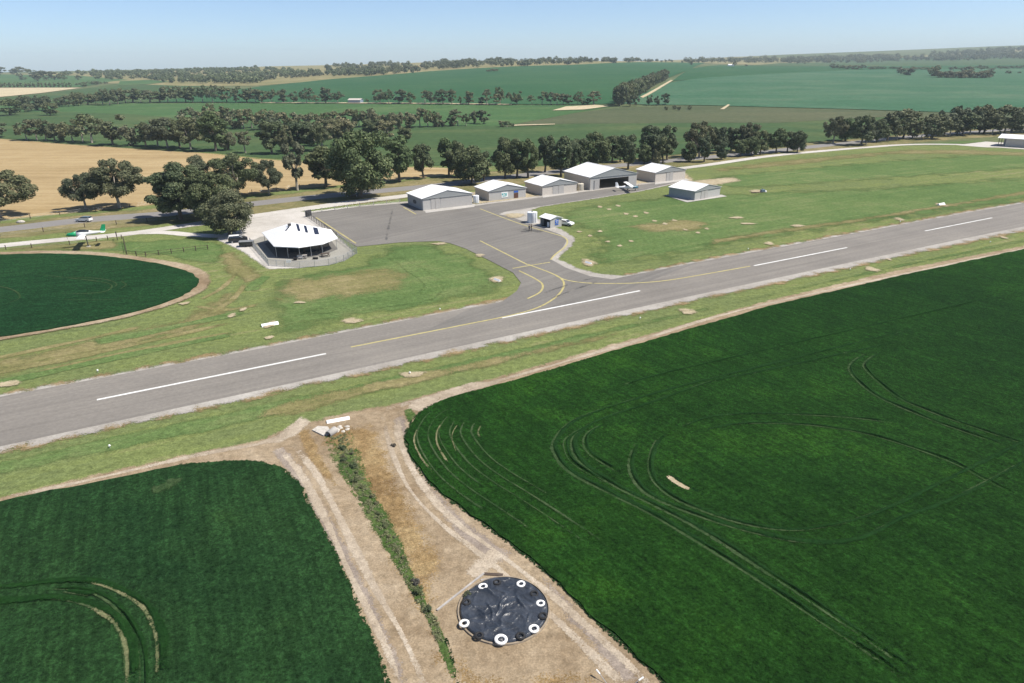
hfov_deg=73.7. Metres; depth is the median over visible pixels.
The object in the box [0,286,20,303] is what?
wheel track
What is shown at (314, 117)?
gum tree
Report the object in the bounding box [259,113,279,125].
gum tree
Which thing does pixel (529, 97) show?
gum tree
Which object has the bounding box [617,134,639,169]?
gum tree
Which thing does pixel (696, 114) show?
fallow field
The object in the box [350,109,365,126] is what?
gum tree
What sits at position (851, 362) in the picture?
wheel track
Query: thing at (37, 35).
sky
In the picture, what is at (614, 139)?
gum tree
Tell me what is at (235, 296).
wheel track
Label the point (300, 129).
gum tree
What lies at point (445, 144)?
gum tree
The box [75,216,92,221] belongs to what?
car
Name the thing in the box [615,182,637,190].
light aircraft
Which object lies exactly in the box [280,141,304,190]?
gum tree
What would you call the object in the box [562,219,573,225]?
parked car
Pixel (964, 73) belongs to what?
gum tree
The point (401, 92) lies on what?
gum tree
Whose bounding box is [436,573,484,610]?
timber pole
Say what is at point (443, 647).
ditch
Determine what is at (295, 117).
gum tree
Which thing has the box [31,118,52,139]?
gum tree
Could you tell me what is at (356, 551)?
wheel track
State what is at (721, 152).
gum tree
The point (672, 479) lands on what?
bare patch
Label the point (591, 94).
gum tree
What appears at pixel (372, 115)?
gum tree
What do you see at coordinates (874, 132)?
gum tree
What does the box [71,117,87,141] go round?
gum tree
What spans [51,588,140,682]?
wheel track
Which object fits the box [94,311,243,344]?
mown stripe
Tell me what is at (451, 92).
gum tree
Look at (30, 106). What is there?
gum tree
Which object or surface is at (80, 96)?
gum tree
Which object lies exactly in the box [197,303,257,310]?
wheel track
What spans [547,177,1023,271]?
lush grass
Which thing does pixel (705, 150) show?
gum tree
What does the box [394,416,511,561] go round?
dirt track
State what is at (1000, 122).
gum tree
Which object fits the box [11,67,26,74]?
gum tree
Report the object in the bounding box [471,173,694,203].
bare patch
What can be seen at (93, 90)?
pasture
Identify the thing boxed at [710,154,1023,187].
lush grass
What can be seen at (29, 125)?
gum tree
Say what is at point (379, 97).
gum tree
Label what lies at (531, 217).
fuel tank
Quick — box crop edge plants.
[179,357,665,682]
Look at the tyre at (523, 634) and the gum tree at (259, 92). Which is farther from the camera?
the gum tree at (259, 92)
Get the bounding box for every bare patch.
[0,379,20,386]
[152,478,182,493]
[266,416,310,443]
[341,317,363,322]
[398,371,427,376]
[404,372,419,375]
[407,381,500,410]
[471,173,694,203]
[487,276,503,282]
[504,213,525,217]
[581,258,598,266]
[667,475,689,489]
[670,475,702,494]
[679,308,694,314]
[695,177,739,184]
[866,266,880,271]
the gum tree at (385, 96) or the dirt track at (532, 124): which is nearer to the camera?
the dirt track at (532, 124)
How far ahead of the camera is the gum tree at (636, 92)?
707.31 m
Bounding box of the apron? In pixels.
[311,182,697,331]
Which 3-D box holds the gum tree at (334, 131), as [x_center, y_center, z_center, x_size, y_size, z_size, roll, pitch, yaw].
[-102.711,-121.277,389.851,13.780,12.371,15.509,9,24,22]
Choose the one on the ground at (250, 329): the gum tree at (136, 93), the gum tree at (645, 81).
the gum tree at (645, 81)
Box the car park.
[217,211,348,268]
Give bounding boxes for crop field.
[0,253,198,336]
[0,460,384,682]
[151,62,702,103]
[405,249,1023,682]
[624,68,1023,111]
[673,65,1023,80]
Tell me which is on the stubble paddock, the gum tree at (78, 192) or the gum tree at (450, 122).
the gum tree at (78, 192)
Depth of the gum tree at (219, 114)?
446.56 m
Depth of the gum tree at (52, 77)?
1672.54 m
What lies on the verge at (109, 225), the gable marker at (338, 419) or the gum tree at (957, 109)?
the gum tree at (957, 109)
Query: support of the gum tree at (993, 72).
on the ground at (250, 329)
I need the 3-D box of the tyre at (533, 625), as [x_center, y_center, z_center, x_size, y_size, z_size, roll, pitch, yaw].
[1.656,21.630,51.434,0.806,0.149,0.806,20,33,39]
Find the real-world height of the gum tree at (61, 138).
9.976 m
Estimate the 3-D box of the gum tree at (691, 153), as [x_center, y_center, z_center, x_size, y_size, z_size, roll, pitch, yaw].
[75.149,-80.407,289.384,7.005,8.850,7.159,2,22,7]
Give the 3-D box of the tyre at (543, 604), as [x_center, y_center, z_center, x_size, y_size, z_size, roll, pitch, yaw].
[2.256,20.642,53.864,0.704,0.128,0.704,4,23,14]
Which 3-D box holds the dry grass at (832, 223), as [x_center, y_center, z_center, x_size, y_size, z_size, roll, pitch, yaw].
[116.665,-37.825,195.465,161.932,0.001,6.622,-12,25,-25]
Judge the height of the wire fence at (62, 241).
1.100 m
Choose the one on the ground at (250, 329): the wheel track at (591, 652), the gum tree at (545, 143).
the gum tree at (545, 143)
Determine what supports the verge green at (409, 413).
on the bare earth
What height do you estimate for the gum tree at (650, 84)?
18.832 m
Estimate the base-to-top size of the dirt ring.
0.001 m
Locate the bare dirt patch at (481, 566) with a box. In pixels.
[466,549,504,578]
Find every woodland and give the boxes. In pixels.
[61,65,387,83]
[258,60,420,80]
[419,56,701,68]
[683,46,1023,63]
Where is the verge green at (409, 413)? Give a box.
[405,409,415,421]
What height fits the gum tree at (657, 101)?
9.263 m
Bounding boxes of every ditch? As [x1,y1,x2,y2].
[323,438,455,677]
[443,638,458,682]
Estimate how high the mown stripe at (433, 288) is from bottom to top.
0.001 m
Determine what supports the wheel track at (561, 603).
on the bare earth
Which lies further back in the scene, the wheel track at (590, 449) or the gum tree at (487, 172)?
the gum tree at (487, 172)
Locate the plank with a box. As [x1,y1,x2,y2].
[484,572,502,575]
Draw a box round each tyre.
[459,619,469,627]
[462,598,470,604]
[474,631,483,638]
[478,583,487,588]
[493,579,500,584]
[494,634,507,644]
[516,632,525,639]
[517,580,524,586]
[529,624,538,632]
[530,590,538,595]
[536,600,544,606]
[538,612,547,619]
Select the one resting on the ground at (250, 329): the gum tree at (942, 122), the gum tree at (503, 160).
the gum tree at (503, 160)
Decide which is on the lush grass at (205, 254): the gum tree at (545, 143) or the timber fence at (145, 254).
the timber fence at (145, 254)
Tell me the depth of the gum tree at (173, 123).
352.12 m
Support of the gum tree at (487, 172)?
on the ground at (250, 329)
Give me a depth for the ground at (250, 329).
120.87 m
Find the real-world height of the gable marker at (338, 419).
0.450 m
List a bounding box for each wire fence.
[2,235,121,249]
[3,215,176,234]
[5,184,299,220]
[308,198,399,211]
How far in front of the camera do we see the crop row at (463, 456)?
70.53 m
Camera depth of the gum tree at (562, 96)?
652.70 m
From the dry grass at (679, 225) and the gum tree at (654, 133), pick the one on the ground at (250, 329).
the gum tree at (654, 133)
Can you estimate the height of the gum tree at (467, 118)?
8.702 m
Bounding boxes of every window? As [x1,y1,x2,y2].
[289,248,302,252]
[305,245,318,251]
[320,243,328,249]
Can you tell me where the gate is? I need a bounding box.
[304,210,311,216]
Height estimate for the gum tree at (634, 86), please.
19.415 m
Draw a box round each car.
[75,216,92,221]
[228,234,247,242]
[345,192,358,196]
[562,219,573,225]
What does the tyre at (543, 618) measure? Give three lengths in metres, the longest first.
0.729 x 0.729 x 0.133 m
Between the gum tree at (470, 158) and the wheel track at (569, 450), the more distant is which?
the gum tree at (470, 158)
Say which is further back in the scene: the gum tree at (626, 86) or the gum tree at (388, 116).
the gum tree at (626, 86)
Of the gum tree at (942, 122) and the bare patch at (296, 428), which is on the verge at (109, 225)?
the gum tree at (942, 122)
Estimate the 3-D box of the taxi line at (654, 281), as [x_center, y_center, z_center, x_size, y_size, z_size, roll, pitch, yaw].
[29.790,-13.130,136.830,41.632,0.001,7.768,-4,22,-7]
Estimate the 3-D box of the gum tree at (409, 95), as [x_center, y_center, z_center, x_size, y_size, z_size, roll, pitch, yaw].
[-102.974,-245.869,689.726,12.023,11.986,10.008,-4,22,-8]
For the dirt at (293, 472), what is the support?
on the bare earth
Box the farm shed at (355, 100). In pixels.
[348,98,363,102]
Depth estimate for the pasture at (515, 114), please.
635.93 m
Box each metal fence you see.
[249,234,356,266]
[306,212,336,235]
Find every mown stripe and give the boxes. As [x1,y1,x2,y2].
[0,331,236,382]
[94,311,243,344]
[244,276,270,290]
[306,256,445,314]
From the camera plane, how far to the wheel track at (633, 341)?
112.08 m
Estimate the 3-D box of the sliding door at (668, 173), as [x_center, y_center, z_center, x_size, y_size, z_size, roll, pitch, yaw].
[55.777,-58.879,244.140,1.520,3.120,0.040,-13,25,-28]
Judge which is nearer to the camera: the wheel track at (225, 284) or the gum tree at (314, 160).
the wheel track at (225, 284)
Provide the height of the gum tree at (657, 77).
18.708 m
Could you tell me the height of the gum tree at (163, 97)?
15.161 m
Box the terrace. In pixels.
[251,236,354,267]
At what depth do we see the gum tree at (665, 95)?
639.02 m
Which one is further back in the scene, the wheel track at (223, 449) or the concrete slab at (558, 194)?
the concrete slab at (558, 194)
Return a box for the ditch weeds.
[329,432,444,642]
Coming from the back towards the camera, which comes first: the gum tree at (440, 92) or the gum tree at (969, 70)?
the gum tree at (969, 70)
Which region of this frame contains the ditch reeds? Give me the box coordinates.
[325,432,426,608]
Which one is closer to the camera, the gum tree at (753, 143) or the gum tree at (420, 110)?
the gum tree at (753, 143)
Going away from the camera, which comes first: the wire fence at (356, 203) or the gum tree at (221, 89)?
the wire fence at (356, 203)
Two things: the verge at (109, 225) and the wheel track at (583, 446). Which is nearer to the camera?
the wheel track at (583, 446)
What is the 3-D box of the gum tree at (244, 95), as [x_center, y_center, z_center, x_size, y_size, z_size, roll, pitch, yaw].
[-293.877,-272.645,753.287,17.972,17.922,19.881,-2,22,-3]
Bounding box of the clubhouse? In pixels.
[262,223,337,258]
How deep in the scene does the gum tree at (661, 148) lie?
284.46 m
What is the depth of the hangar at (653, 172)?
244.80 m
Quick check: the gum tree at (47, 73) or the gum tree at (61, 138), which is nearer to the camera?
the gum tree at (61, 138)
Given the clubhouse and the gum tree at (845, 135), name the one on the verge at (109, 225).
the gum tree at (845, 135)
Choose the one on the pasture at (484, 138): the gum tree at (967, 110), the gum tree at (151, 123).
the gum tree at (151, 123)
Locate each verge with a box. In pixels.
[0,128,1023,238]
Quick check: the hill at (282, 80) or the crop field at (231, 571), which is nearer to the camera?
the crop field at (231, 571)
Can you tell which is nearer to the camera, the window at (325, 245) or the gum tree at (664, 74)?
the window at (325, 245)
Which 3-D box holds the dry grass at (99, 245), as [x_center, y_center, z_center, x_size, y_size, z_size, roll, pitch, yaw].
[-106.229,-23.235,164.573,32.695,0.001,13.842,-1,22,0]
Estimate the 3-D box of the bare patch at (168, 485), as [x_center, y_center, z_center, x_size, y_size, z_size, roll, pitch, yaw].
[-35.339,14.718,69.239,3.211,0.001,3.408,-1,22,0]
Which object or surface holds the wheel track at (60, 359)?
on the dry grass at (68, 351)
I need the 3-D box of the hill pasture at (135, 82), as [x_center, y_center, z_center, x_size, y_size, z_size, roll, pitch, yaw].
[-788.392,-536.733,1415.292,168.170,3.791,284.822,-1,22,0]
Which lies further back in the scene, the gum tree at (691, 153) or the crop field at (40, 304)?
the gum tree at (691, 153)
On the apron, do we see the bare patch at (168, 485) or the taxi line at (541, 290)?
the taxi line at (541, 290)
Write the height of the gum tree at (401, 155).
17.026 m
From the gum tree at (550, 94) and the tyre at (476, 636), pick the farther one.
the gum tree at (550, 94)
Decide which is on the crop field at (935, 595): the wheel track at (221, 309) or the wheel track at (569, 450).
the wheel track at (569, 450)
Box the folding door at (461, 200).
[440,195,470,207]
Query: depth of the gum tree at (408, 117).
449.50 m
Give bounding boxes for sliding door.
[431,199,435,209]
[435,198,439,208]
[553,185,558,193]
[558,185,563,193]
[594,179,599,189]
[666,172,669,180]
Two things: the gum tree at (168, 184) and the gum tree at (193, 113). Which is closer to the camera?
the gum tree at (168, 184)
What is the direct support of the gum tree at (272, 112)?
on the pasture at (484, 138)
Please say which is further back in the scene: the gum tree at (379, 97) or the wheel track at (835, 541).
the gum tree at (379, 97)
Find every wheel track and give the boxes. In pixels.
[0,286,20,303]
[0,323,228,373]
[0,325,145,358]
[0,576,170,682]
[0,593,139,682]
[15,434,280,495]
[34,332,229,372]
[38,598,129,682]
[40,274,112,293]
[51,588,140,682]
[56,586,148,682]
[63,591,87,595]
[67,589,94,594]
[77,277,116,285]
[82,604,129,682]
[91,582,158,671]
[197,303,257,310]
[200,272,238,298]
[205,285,245,314]
[272,447,399,680]
[296,450,426,682]
[382,417,624,682]
[389,248,1023,409]
[394,416,652,682]
[553,310,999,671]
[563,427,602,481]
[566,426,603,479]
[572,316,1009,671]
[582,426,616,471]
[585,424,620,470]
[629,295,999,382]
[630,445,1023,544]
[647,431,1008,530]
[649,431,1023,529]
[683,413,891,425]
[685,412,886,425]
[698,423,1001,487]
[708,421,1015,490]
[847,354,998,443]
[850,352,1016,447]
[862,355,1017,441]
[865,353,1023,441]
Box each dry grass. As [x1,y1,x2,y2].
[0,292,234,375]
[9,241,119,251]
[219,252,261,282]
[257,334,620,417]
[271,268,409,302]
[632,218,708,232]
[706,149,1023,171]
[711,191,1023,244]
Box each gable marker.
[261,321,278,326]
[326,416,349,423]
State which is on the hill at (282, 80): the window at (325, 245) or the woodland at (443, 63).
the woodland at (443, 63)
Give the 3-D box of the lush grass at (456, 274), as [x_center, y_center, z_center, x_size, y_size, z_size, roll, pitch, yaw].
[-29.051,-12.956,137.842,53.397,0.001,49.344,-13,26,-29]
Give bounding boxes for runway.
[0,203,1023,445]
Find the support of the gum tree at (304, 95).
on the ground at (250, 329)
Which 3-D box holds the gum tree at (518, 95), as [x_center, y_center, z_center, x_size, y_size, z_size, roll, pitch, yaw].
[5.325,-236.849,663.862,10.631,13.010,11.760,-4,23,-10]
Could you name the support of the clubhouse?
on the terrace
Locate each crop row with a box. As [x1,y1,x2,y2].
[413,430,431,471]
[416,412,481,508]
[427,408,530,529]
[435,425,447,460]
[438,417,486,488]
[449,423,600,554]
[459,423,607,545]
[470,423,545,492]
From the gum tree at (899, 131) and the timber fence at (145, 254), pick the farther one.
the gum tree at (899, 131)
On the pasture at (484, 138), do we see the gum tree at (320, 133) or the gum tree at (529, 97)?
the gum tree at (320, 133)
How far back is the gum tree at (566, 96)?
650.70 m
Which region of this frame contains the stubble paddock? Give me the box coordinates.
[0,139,494,219]
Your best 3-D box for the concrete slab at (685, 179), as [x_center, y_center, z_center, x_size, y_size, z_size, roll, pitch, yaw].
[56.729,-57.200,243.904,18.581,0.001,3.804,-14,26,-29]
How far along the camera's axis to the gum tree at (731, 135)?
320.63 m
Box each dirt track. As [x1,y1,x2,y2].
[260,102,511,104]
[514,124,547,125]
[641,80,672,97]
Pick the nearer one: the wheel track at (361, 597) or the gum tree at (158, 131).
the wheel track at (361, 597)
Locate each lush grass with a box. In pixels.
[53,239,225,263]
[258,242,501,336]
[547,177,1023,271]
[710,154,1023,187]
[935,140,984,143]
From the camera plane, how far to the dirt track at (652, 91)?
851.33 m
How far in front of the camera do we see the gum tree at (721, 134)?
313.30 m
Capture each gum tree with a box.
[0,98,22,114]
[0,123,6,134]
[0,169,38,217]
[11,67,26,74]
[12,120,35,139]
[14,95,30,108]
[20,103,34,111]
[23,119,45,139]
[26,69,43,80]
[30,95,51,109]
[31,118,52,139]
[40,102,58,114]
[41,70,51,79]
[42,120,57,140]
[46,71,61,79]
[53,98,64,106]
[54,124,69,140]
[55,72,67,80]
[55,118,83,141]
[57,172,103,209]
[59,95,72,105]
[68,92,85,105]
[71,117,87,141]
[74,113,99,142]
[77,93,92,104]
[85,158,144,207]
[91,92,109,104]
[93,114,125,144]
[98,88,116,104]
[108,89,124,103]
[116,88,133,102]
[117,125,138,145]
[123,88,139,101]
[130,90,146,101]
[134,122,150,145]
[138,90,157,102]
[141,119,161,145]
[143,117,172,147]
[143,161,197,219]
[150,91,165,101]
[157,86,174,101]
[167,118,183,146]
[168,86,183,101]
[169,154,208,175]
[170,117,204,148]
[174,87,188,101]
[174,107,198,122]
[178,165,212,215]
[180,169,234,218]
[184,86,197,101]
[192,84,209,101]
[195,110,228,150]
[198,108,221,125]
[198,188,254,235]
[201,103,214,110]
[204,85,218,102]
[207,152,259,190]
[216,86,233,102]
[218,106,231,120]
[219,132,236,149]
[223,109,244,127]
[230,88,239,102]
[234,109,249,128]
[235,86,252,102]
[235,131,250,152]
[244,109,256,127]
[247,89,261,102]
[249,109,267,129]
[250,159,282,194]
[251,89,268,101]
[254,120,282,153]
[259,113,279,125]
[263,89,278,101]
[267,110,282,121]
[274,129,293,146]
[275,112,287,124]
[277,89,286,101]
[280,117,297,130]
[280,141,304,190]
[286,121,312,147]
[287,91,297,101]
[289,112,310,121]
[298,88,314,102]
[302,112,323,124]
[302,145,334,187]
[303,123,328,145]
[311,95,319,100]
[312,123,333,145]
[315,112,331,123]
[319,87,331,102]
[322,118,344,138]
[322,129,393,196]
[329,111,345,118]
[330,91,344,101]
[334,115,357,137]
[339,109,356,120]
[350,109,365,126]
[357,108,375,122]
[361,119,380,133]
[369,112,384,124]
[372,89,384,103]
[374,120,396,136]
[380,134,415,181]
[381,89,393,102]
[382,112,397,120]
[387,112,403,128]
[390,89,405,103]
[397,127,411,139]
[403,111,419,127]
[405,92,415,101]
[410,143,434,178]
[414,107,425,126]
[420,109,435,126]
[421,90,428,97]
[425,91,436,102]
[430,112,442,126]
[435,89,448,103]
[436,137,455,175]
[445,116,456,125]
[445,140,464,173]
[447,89,455,104]
[448,109,462,125]
[450,145,489,183]
[461,113,470,122]
[464,91,473,104]
[469,111,476,122]
[475,109,490,123]
[478,97,484,103]
[481,151,492,180]
[482,89,491,103]
[490,136,518,177]
[492,94,501,103]
[493,87,504,104]
[498,120,507,126]
[505,92,517,101]
[505,138,528,177]
[513,91,522,104]
[519,138,538,177]
[527,95,535,101]
[537,91,548,99]
[537,135,555,171]
[545,92,556,100]
[545,136,572,176]
[551,93,561,100]
[558,93,564,102]
[564,94,572,102]
[565,140,578,168]
[571,138,589,164]
[573,91,583,101]
[584,143,598,159]
[586,131,611,163]
[587,91,601,104]
[605,135,620,162]
[612,85,627,105]
[613,83,629,104]
[613,142,625,161]
[615,83,630,103]
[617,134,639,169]
[622,82,633,102]
[626,93,635,106]
[627,81,638,95]
[629,81,636,94]
[633,79,644,94]
[633,95,639,104]
[636,144,652,163]
[638,77,648,93]
[638,125,667,160]
[642,75,652,90]
[646,95,652,103]
[651,73,658,85]
[651,137,674,162]
[654,96,659,103]
[659,70,666,82]
[660,125,678,159]
[661,93,669,103]
[681,141,697,161]
[683,120,716,157]
[697,136,713,161]
[710,127,729,145]
[714,141,728,159]
[727,127,740,150]
[732,139,748,156]
[738,122,761,142]
[744,136,760,155]
[754,130,768,154]
[766,128,788,152]
[782,131,794,151]
[789,130,807,151]
[823,116,849,142]
[839,117,853,140]
[849,115,875,145]
[862,123,877,144]
[870,118,891,141]
[883,112,902,140]
[887,108,923,137]
[890,120,909,139]
[896,66,916,74]
[907,121,922,138]
[916,120,934,139]
[923,113,953,138]
[927,65,941,75]
[934,70,946,77]
[935,106,960,134]
[940,71,953,77]
[940,115,963,136]
[949,71,962,77]
[950,105,971,133]
[954,70,968,77]
[954,111,980,135]
[961,109,986,134]
[965,69,974,77]
[969,71,984,77]
[974,104,998,133]
[975,65,988,69]
[978,70,991,77]
[982,113,1008,134]
[986,69,995,76]
[990,104,1023,133]
[1008,115,1023,132]
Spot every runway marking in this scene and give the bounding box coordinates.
[97,353,325,399]
[502,290,639,317]
[754,247,846,265]
[925,218,989,230]
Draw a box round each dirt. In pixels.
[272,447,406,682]
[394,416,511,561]
[542,576,636,681]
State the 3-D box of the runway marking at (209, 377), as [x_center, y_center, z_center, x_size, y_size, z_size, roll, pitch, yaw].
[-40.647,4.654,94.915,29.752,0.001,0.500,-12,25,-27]
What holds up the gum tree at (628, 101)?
on the ground at (250, 329)
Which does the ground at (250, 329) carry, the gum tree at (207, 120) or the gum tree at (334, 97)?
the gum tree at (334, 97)
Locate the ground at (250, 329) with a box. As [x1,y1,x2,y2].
[0,45,1023,667]
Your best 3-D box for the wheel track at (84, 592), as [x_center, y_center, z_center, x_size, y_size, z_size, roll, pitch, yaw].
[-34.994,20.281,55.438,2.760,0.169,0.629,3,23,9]
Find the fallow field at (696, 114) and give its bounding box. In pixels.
[503,106,1012,126]
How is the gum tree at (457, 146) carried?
on the ground at (250, 329)
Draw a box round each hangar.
[406,184,472,210]
[474,180,526,200]
[524,174,577,195]
[563,162,636,189]
[635,163,685,181]
[668,180,721,199]
[998,134,1023,147]
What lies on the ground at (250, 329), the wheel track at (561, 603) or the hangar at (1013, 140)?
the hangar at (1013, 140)
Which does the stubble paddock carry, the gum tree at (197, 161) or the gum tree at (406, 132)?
the gum tree at (197, 161)
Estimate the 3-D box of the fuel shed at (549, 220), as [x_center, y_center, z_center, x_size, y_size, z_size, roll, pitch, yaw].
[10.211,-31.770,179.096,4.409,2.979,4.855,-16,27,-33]
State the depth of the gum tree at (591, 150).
272.58 m
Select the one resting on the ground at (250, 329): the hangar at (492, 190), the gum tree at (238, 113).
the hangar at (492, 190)
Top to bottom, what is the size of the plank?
0.120 m
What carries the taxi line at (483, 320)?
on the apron
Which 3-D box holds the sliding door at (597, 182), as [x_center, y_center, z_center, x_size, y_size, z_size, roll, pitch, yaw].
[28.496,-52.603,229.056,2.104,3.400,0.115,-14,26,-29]
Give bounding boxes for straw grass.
[297,428,337,485]
[319,421,594,682]
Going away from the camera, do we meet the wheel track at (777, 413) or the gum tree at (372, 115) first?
the wheel track at (777, 413)
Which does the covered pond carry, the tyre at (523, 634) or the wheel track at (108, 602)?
the tyre at (523, 634)
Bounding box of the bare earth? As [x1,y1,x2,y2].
[0,246,1023,682]
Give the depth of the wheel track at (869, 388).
83.81 m
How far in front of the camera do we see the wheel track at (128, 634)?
53.62 m
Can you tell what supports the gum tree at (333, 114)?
on the pasture at (484, 138)
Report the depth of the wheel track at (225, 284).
132.82 m
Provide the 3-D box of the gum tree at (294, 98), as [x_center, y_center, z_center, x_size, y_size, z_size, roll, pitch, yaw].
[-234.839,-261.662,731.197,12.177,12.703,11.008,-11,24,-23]
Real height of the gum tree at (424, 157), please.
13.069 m
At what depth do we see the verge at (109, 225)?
227.83 m
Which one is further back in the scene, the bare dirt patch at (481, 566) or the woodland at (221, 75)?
the woodland at (221, 75)
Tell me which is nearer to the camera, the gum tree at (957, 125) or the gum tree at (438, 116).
the gum tree at (957, 125)
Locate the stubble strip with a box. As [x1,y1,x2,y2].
[0,88,74,96]
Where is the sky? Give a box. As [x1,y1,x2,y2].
[0,0,1023,71]
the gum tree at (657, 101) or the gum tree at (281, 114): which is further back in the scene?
the gum tree at (657, 101)
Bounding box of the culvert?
[312,426,337,435]
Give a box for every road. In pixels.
[0,129,1023,231]
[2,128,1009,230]
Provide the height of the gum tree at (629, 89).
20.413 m
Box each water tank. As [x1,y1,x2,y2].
[473,194,478,203]
[577,183,583,190]
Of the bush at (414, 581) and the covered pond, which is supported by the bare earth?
the covered pond
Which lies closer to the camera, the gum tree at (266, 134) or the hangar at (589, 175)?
the hangar at (589, 175)
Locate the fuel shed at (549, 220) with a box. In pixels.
[539,213,562,227]
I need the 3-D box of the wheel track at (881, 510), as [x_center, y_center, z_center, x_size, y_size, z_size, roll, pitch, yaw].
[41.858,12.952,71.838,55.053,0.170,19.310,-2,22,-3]
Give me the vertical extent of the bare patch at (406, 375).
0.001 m
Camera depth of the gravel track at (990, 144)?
339.82 m
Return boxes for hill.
[22,49,1023,85]
[813,52,1018,61]
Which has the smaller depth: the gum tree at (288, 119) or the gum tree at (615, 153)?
the gum tree at (615, 153)
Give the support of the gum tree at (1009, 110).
on the verge at (109, 225)
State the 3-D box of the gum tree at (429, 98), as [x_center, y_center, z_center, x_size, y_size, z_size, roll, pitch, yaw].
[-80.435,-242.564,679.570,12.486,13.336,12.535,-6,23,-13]
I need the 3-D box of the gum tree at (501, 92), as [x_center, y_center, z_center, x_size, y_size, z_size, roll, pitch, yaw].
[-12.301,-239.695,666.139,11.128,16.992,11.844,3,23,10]
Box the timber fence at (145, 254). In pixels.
[123,237,207,255]
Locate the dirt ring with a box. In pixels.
[0,250,211,339]
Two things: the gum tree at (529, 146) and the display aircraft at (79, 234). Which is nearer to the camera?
the display aircraft at (79, 234)
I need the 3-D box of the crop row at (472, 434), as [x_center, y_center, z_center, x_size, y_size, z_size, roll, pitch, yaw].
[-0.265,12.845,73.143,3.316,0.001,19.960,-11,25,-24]
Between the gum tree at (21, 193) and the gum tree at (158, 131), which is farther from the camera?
the gum tree at (158, 131)
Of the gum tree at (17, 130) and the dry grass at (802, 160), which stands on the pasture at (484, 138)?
the gum tree at (17, 130)
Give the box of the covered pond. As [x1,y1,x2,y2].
[457,576,549,645]
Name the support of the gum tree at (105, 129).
on the pasture at (484, 138)
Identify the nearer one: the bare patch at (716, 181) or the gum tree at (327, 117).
the bare patch at (716, 181)
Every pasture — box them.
[0,74,124,86]
[0,84,239,103]
[0,103,608,125]
[0,112,992,165]
[118,80,168,84]
[744,56,1023,65]
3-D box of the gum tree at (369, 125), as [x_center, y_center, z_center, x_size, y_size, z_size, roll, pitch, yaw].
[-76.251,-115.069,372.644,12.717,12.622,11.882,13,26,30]
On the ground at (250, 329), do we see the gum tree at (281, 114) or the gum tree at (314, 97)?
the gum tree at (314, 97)
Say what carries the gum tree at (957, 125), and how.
on the verge at (109, 225)
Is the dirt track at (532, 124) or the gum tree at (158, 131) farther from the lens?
the dirt track at (532, 124)
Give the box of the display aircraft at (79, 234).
[65,224,105,238]
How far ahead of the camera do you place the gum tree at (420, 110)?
453.57 m
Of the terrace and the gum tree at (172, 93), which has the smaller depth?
the terrace
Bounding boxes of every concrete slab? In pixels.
[424,204,475,212]
[543,192,577,197]
[655,178,688,183]
[665,195,724,201]
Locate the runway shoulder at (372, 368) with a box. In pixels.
[0,202,1023,452]
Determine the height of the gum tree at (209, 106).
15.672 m
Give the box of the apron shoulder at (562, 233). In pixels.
[311,182,680,308]
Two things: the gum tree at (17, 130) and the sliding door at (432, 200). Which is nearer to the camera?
the sliding door at (432, 200)
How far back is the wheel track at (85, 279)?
132.09 m
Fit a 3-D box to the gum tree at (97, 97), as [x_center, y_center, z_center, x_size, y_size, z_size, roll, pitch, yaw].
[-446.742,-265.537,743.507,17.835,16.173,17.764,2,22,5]
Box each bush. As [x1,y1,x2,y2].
[349,462,356,468]
[411,578,419,586]
[413,585,423,595]
[424,603,431,612]
[652,149,660,163]
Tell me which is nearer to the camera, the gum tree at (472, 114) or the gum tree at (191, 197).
the gum tree at (191, 197)
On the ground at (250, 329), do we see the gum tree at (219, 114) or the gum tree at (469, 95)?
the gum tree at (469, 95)
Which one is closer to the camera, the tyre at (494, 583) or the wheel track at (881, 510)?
the tyre at (494, 583)
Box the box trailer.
[238,240,256,246]
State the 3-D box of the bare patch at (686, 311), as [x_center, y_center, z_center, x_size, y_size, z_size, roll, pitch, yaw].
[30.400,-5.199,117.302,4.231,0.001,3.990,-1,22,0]
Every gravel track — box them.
[0,194,407,246]
[140,231,222,237]
[678,144,1023,168]
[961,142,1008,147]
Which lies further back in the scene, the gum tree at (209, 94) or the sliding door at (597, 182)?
the gum tree at (209, 94)
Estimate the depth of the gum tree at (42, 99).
657.56 m
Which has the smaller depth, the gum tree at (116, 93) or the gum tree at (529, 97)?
the gum tree at (529, 97)
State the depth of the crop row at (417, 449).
75.65 m
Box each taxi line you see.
[316,217,355,242]
[351,264,564,346]
[481,209,567,259]
[481,241,526,264]
[519,270,543,298]
[557,266,749,283]
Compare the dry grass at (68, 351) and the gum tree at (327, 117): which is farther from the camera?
the gum tree at (327, 117)
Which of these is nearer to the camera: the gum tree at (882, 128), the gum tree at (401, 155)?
the gum tree at (401, 155)
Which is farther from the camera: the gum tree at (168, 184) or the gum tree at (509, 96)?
the gum tree at (509, 96)
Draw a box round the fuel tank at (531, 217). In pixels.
[525,211,538,223]

